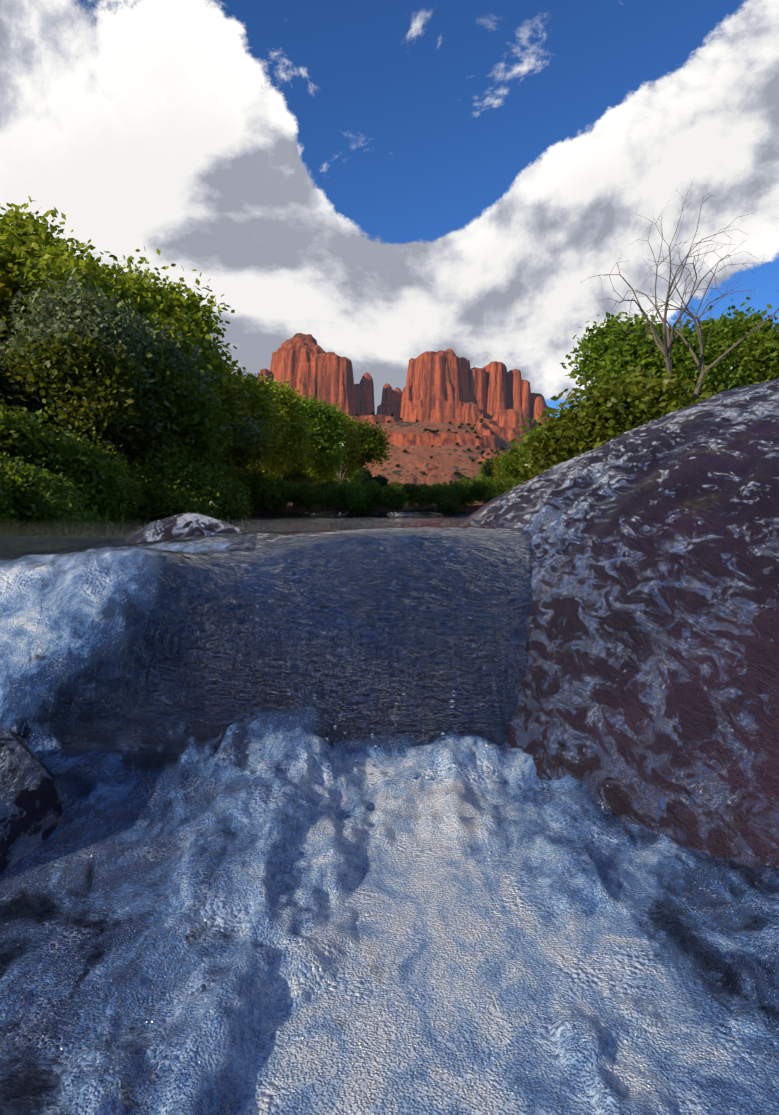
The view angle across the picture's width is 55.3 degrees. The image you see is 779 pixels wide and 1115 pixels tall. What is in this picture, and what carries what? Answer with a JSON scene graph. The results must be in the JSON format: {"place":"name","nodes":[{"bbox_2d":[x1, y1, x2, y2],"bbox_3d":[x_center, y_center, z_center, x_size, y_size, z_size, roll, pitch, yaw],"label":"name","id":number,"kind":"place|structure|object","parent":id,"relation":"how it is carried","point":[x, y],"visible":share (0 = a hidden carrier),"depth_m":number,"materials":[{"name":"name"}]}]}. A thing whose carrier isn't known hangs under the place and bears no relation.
{"place":"outdoors","nodes":[
{"label":"outdoors","id":0,"kind":"place"},
{"bbox_2d":[0,517,778,1114],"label":"creek water","id":1,"kind":"structure","parent":0,"point":[206,907],"depth_m":1.08,"materials":[{"name":"blue liquid"}]},
{"bbox_2d":[289,482,324,512],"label":"bush","id":2,"kind":"object","parent":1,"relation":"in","point":[306,494],"visible":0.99,"depth_m":39.19,"materials":[{"name":"green plant"}]},
{"bbox_2d":[313,478,337,492],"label":"bush","id":3,"kind":"object","parent":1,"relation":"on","point":[323,485],"visible":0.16,"depth_m":40.55,"materials":[{"name":"green plant"}]},
{"bbox_2d":[258,643,581,810],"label":"splash droplets","id":4,"kind":"object","parent":1,"relation":"in","point":[452,703],"visible":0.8,"depth_m":1.34,"materials":[{"name":"white liquid"}]},
{"bbox_2d":[0,333,778,873],"bbox_3d":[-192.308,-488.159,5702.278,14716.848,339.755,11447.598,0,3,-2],"label":"ground","id":5,"kind":"structure","parent":0,"point":[654,631],"depth_m":1.73,"materials":[{"name":"stone"}]},
{"bbox_2d":[0,479,15,520],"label":"bush","id":6,"kind":"object","parent":5,"relation":"on","point":[4,506],"visible":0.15,"depth_m":13.27,"materials":[{"name":"green plant"}]},
{"bbox_2d":[0,452,22,511],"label":"bush","id":7,"kind":"object","parent":5,"relation":"on","point":[17,460],"visible":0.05,"depth_m":14.07,"materials":[{"name":"green plant"}]},
{"bbox_2d":[0,235,30,365],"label":"bush","id":8,"kind":"object","parent":5,"relation":"on","point":[6,288],"visible":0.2,"depth_m":24.46,"materials":[{"name":"green plant"}]},
{"bbox_2d":[0,456,74,519],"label":"bush","id":9,"kind":"object","parent":5,"relation":"on","point":[11,466],"visible":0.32,"depth_m":14.04,"materials":[{"name":"green plant"}]},
{"bbox_2d":[0,356,79,443],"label":"bush","id":10,"kind":"object","parent":5,"relation":"on","point":[5,390],"visible":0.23,"depth_m":19.71,"materials":[{"name":"green plant"}]},
{"bbox_2d":[0,452,102,519],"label":"bush","id":11,"kind":"object","parent":5,"relation":"on","point":[49,512],"visible":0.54,"depth_m":14.13,"materials":[{"name":"green plant"}]},
{"bbox_2d":[4,454,108,519],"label":"bush","id":12,"kind":"object","parent":5,"relation":"on","point":[64,485],"visible":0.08,"depth_m":15.45,"materials":[{"name":"green plant"}]},
{"bbox_2d":[0,394,115,511],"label":"bush","id":13,"kind":"object","parent":5,"relation":"on","point":[19,437],"visible":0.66,"depth_m":16.78,"materials":[{"name":"green plant"}]},
{"bbox_2d":[0,196,150,323],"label":"bush","id":14,"kind":"object","parent":5,"relation":"on","point":[29,231],"visible":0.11,"depth_m":27.41,"materials":[{"name":"green plant"}]},
{"bbox_2d":[0,320,173,456],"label":"bush","id":15,"kind":"object","parent":5,"relation":"on","point":[88,378],"visible":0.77,"depth_m":19.80,"materials":[{"name":"green plant"}]},
{"bbox_2d":[36,426,143,509],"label":"bush","id":16,"kind":"object","parent":5,"relation":"on","point":[96,455],"visible":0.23,"depth_m":18.04,"materials":[{"name":"green plant"}]},
{"bbox_2d":[45,465,137,518],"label":"bush","id":17,"kind":"object","parent":5,"relation":"on","point":[116,514],"visible":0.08,"depth_m":17.83,"materials":[{"name":"green plant"}]},
{"bbox_2d":[67,469,137,518],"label":"bush","id":18,"kind":"object","parent":5,"relation":"on","point":[91,496],"visible":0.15,"depth_m":17.69,"materials":[{"name":"green plant"}]},
{"bbox_2d":[0,259,227,468],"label":"bush","id":19,"kind":"object","parent":5,"relation":"on","point":[79,316],"visible":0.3,"depth_m":21.18,"materials":[{"name":"green plant"}]},
{"bbox_2d":[0,239,240,451],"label":"bush","id":20,"kind":"object","parent":5,"relation":"on","point":[172,302],"visible":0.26,"depth_m":27.38,"materials":[{"name":"green plant"}]},
{"bbox_2d":[101,446,154,518],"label":"bush","id":21,"kind":"object","parent":5,"relation":"on","point":[132,499],"visible":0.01,"depth_m":19.68,"materials":[{"name":"green plant"}]},
{"bbox_2d":[112,459,155,518],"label":"bush","id":22,"kind":"object","parent":5,"relation":"on","point":[143,516],"depth_m":21.28,"materials":[{"name":"green plant"}]},
{"bbox_2d":[119,453,163,517],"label":"bush","id":23,"kind":"object","parent":5,"relation":"on","point":[132,466],"depth_m":22.95,"materials":[{"name":"green plant"}]},
{"bbox_2d":[110,460,176,518],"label":"bush","id":24,"kind":"object","parent":5,"relation":"on","point":[149,504],"visible":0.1,"depth_m":21.46,"materials":[{"name":"green plant"}]},
{"bbox_2d":[105,447,202,512],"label":"bush","id":25,"kind":"object","parent":5,"relation":"on","point":[125,453],"visible":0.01,"depth_m":23.68,"materials":[{"name":"green plant"}]},
{"bbox_2d":[81,331,230,470],"bbox_3d":[-8.213,-3.902,23.761,6.654,6.307,5.582,-1,3,-20],"label":"bush","id":26,"kind":"object","parent":5,"relation":"on","point":[197,423],"visible":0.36,"depth_m":22.90,"materials":[{"name":"green plant"}]},
{"bbox_2d":[111,391,239,467],"bbox_3d":[-8.609,-4.071,30.525,5.446,5.936,5.604,3,4,44],"label":"bush","id":27,"kind":"object","parent":5,"relation":"on","point":[219,440],"visible":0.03,"depth_m":29.99,"materials":[{"name":"green plant"}]},
{"bbox_2d":[120,444,241,518],"bbox_3d":[-6.659,-1.899,22.454,4.968,3.220,4.281,-2,4,-26],"label":"bush","id":28,"kind":"object","parent":5,"relation":"on","point":[191,488],"visible":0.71,"depth_m":21.96,"materials":[{"name":"green plant"}]},
{"bbox_2d":[113,308,253,447],"bbox_3d":[-10.653,-6.553,33.377,9.806,10.381,8.678,2,4,38],"label":"bush","id":29,"kind":"object","parent":5,"relation":"on","point":[226,385],"visible":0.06,"depth_m":33.80,"materials":[{"name":"green plant"}]},
{"bbox_2d":[114,381,273,463],"bbox_3d":[-9.969,-6.100,36.305,7.638,8.498,8.692,-2,4,-35],"label":"bush","id":30,"kind":"object","parent":5,"relation":"on","point":[248,425],"visible":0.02,"depth_m":35.48,"materials":[{"name":"green plant"}]},
{"bbox_2d":[110,338,281,481],"bbox_3d":[-10.863,-7.641,38.758,9.939,10.763,11.318,1,3,14],"label":"bush","id":31,"kind":"object","parent":5,"relation":"on","point":[240,457],"visible":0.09,"depth_m":38.78,"materials":[{"name":"green plant"}]},
{"bbox_2d":[186,460,253,515],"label":"bush","id":32,"kind":"object","parent":5,"relation":"on","point":[223,480],"visible":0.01,"depth_m":25.63,"materials":[{"name":"green plant"}]},
{"bbox_2d":[193,464,253,517],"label":"bush","id":33,"kind":"object","parent":5,"relation":"on","point":[233,509],"visible":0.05,"depth_m":24.83,"materials":[{"name":"green plant"}]},
{"bbox_2d":[192,456,258,517],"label":"bush","id":34,"kind":"object","parent":5,"relation":"on","point":[234,475],"visible":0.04,"depth_m":31.35,"materials":[{"name":"green plant"}]},
{"bbox_2d":[206,462,250,517],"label":"bush","id":35,"kind":"object","parent":5,"relation":"on","point":[236,487],"visible":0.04,"depth_m":26.25,"materials":[{"name":"green plant"}]},
{"bbox_2d":[232,366,288,450],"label":"bush","id":36,"kind":"object","parent":5,"relation":"on","point":[258,390],"visible":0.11,"depth_m":41.10,"materials":[{"name":"green plant"}]},
{"bbox_2d":[239,468,289,509],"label":"bush","id":37,"kind":"object","parent":5,"relation":"on","point":[256,482],"visible":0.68,"depth_m":38.93,"materials":[{"name":"green plant"}]},
{"bbox_2d":[249,485,293,511],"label":"bush","id":38,"kind":"object","parent":5,"relation":"on","point":[258,506],"visible":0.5,"depth_m":38.93,"materials":[{"name":"green plant"}]},
{"bbox_2d":[264,402,286,457],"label":"bush","id":39,"kind":"object","parent":5,"relation":"on","point":[276,449],"depth_m":44.49,"materials":[{"name":"green plant"}]},
{"bbox_2d":[242,431,314,478],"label":"bush","id":40,"kind":"object","parent":5,"relation":"on","point":[300,466],"visible":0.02,"depth_m":54.52,"materials":[{"name":"green plant"}]},
{"bbox_2d":[238,369,321,476],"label":"bush","id":41,"kind":"object","parent":5,"relation":"on","point":[292,421],"visible":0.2,"depth_m":49.34,"materials":[{"name":"green plant"}]},
{"bbox_2d":[280,481,303,509],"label":"bush","id":42,"kind":"object","parent":5,"relation":"on","point":[289,488],"visible":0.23,"depth_m":39.91,"materials":[{"name":"green plant"}]},
{"bbox_2d":[271,466,318,504],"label":"bush","id":43,"kind":"object","parent":5,"relation":"on","point":[299,476],"visible":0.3,"depth_m":55.82,"materials":[{"name":"green plant"}]},
{"bbox_2d":[248,394,354,482],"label":"bush","id":44,"kind":"object","parent":5,"relation":"on","point":[328,466],"visible":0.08,"depth_m":63.85,"materials":[{"name":"green plant"}]},
{"bbox_2d":[306,471,328,503],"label":"bush","id":45,"kind":"object","parent":5,"relation":"on","point":[318,479],"visible":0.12,"depth_m":62.69,"materials":[{"name":"green plant"}]},
{"bbox_2d":[293,391,353,472],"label":"green tree","id":46,"kind":"object","parent":5,"relation":"on","point":[326,427],"visible":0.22,"depth_m":59.48,"materials":[{"name":"green plant"}]},
{"bbox_2d":[283,398,366,480],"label":"bush","id":47,"kind":"object","parent":5,"relation":"on","point":[352,443],"visible":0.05,"depth_m":75.15,"materials":[{"name":"green plant"}]},
{"bbox_2d":[318,425,350,505],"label":"dark tree","id":48,"kind":"object","parent":5,"relation":"on","point":[341,447],"visible":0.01,"depth_m":69.60,"materials":[{"name":"green plant"}]},
{"bbox_2d":[316,482,370,515],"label":"bush","id":49,"kind":"object","parent":5,"relation":"on","point":[329,499],"visible":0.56,"depth_m":39.22,"materials":[{"name":"green plant"}]},
{"bbox_2d":[327,466,365,484],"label":"bush","id":50,"kind":"object","parent":5,"relation":"on","point":[357,477],"visible":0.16,"depth_m":144.76,"materials":[{"name":"green plant"}]},
{"bbox_2d":[324,478,376,513],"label":"bush","id":51,"kind":"object","parent":5,"relation":"on","point":[358,497],"visible":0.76,"depth_m":38.93,"materials":[{"name":"green plant"}]},
{"bbox_2d":[331,413,394,484],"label":"green tree","id":52,"kind":"object","parent":5,"relation":"on","point":[375,444],"visible":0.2,"depth_m":86.23,"materials":[{"name":"green plant"}]},
{"bbox_2d":[359,466,371,484],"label":"bush","id":53,"kind":"object","parent":5,"relation":"on","point":[368,474],"visible":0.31,"depth_m":191.89,"materials":[{"name":"green plant"}]},
{"bbox_2d":[358,479,384,511],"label":"bush","id":54,"kind":"object","parent":5,"relation":"on","point":[374,488],"visible":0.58,"depth_m":39.57,"materials":[{"name":"green plant"}]},
{"bbox_2d":[362,474,388,487],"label":"bush","id":55,"kind":"object","parent":5,"relation":"on","point":[384,481],"visible":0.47,"depth_m":142.36,"materials":[{"name":"green plant"}]},
{"bbox_2d":[376,484,407,513],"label":"bush","id":56,"kind":"object","parent":5,"relation":"on","point":[390,497],"visible":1,"depth_m":38.99,"materials":[{"name":"green plant"}]},
{"bbox_2d":[388,480,403,489],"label":"bush","id":57,"kind":"object","parent":5,"relation":"on","point":[394,484],"visible":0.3,"depth_m":310.19,"materials":[{"name":"green plant"}]},
{"bbox_2d":[400,482,424,504],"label":"bush","id":58,"kind":"object","parent":5,"relation":"on","point":[411,490],"visible":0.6,"depth_m":42.45,"materials":[{"name":"green plant"}]},
{"bbox_2d":[408,482,429,501],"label":"bush","id":59,"kind":"object","parent":5,"relation":"on","point":[423,484],"visible":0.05,"depth_m":43.60,"materials":[{"name":"green plant"}]},
{"bbox_2d":[409,481,462,514],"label":"bush","id":60,"kind":"object","parent":5,"relation":"on","point":[445,498],"visible":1,"depth_m":39.85,"materials":[{"name":"green plant"}]},
{"bbox_2d":[445,483,468,502],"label":"bush","id":61,"kind":"object","parent":5,"relation":"on","point":[463,494],"visible":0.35,"depth_m":41.15,"materials":[{"name":"green plant"}]},
{"bbox_2d":[444,476,481,504],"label":"bush","id":62,"kind":"object","parent":5,"relation":"on","point":[464,483],"visible":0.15,"depth_m":43.72,"materials":[{"name":"green plant"}]},
{"bbox_2d":[465,473,497,504],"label":"bush","id":63,"kind":"object","parent":5,"relation":"on","point":[478,487],"visible":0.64,"depth_m":41.83,"materials":[{"name":"green plant"}]},
{"bbox_2d":[477,457,489,476],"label":"green tree","id":64,"kind":"object","parent":5,"relation":"on","point":[480,469],"visible":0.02,"depth_m":94.17,"materials":[{"name":"green plant"}]},
{"bbox_2d":[483,489,492,503],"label":"bush","id":65,"kind":"object","parent":5,"relation":"on","point":[485,501],"visible":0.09,"depth_m":39.76,"materials":[{"name":"green plant"}]},
{"bbox_2d":[480,455,506,479],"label":"bush","id":66,"kind":"object","parent":5,"relation":"on","point":[486,471],"visible":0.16,"depth_m":81.88,"materials":[{"name":"green plant"}]},
{"bbox_2d":[484,475,524,500],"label":"bush","id":67,"kind":"object","parent":5,"relation":"on","point":[501,487],"visible":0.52,"depth_m":39.45,"materials":[{"name":"green plant"}]},
{"bbox_2d":[488,446,531,482],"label":"bush","id":68,"kind":"object","parent":5,"relation":"on","point":[495,468],"visible":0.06,"depth_m":80.35,"materials":[{"name":"green plant"}]},
{"bbox_2d":[492,446,535,481],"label":"bush","id":69,"kind":"object","parent":5,"relation":"on","point":[509,470],"visible":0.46,"depth_m":69.44,"materials":[{"name":"green plant"}]},
{"bbox_2d":[511,426,544,448],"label":"bush","id":70,"kind":"object","parent":5,"relation":"on","point":[532,431],"depth_m":179.90,"materials":[{"name":"green plant"}]},
{"bbox_2d":[522,409,565,476],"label":"bush","id":71,"kind":"object","parent":5,"relation":"on","point":[532,458],"visible":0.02,"depth_m":60.65,"materials":[{"name":"green plant"}]},
{"bbox_2d":[495,354,723,475],"bbox_3d":[7.591,-3.286,21.265,8.257,5.352,7.116,-1,3,-21],"label":"bush","id":72,"kind":"object","parent":5,"relation":"on","point":[601,419],"visible":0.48,"depth_m":20.82,"materials":[{"name":"green plant"}]},
{"bbox_2d":[560,308,713,405],"bbox_3d":[9.549,-5.242,26.572,6.641,7.239,6.835,-2,4,-31],"label":"bush","id":73,"kind":"object","parent":5,"relation":"on","point":[607,347],"visible":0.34,"depth_m":25.38,"materials":[{"name":"green plant"}]},
{"bbox_2d":[582,182,778,403],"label":"bare tree","id":74,"kind":"object","parent":5,"relation":"on","point":[666,347],"visible":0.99,"depth_m":21.37,"materials":[{"name":"grey plant"}]},
{"bbox_2d":[619,296,778,399],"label":"bush","id":75,"kind":"object","parent":5,"relation":"on","point":[719,330],"visible":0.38,"depth_m":23.84,"materials":[{"name":"green plant"}]},
{"bbox_2d":[678,373,754,398],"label":"bush","id":76,"kind":"object","parent":5,"relation":"on","point":[690,391],"depth_m":22.93,"materials":[{"name":"green plant"}]},
{"bbox_2d":[680,304,778,397],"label":"bush","id":77,"kind":"object","parent":5,"relation":"on","point":[770,356],"visible":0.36,"depth_m":22.73,"materials":[{"name":"green plant"}]},
{"bbox_2d":[0,0,778,416],"label":"sky","id":78,"kind":"structure","parent":0,"point":[387,183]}
]}

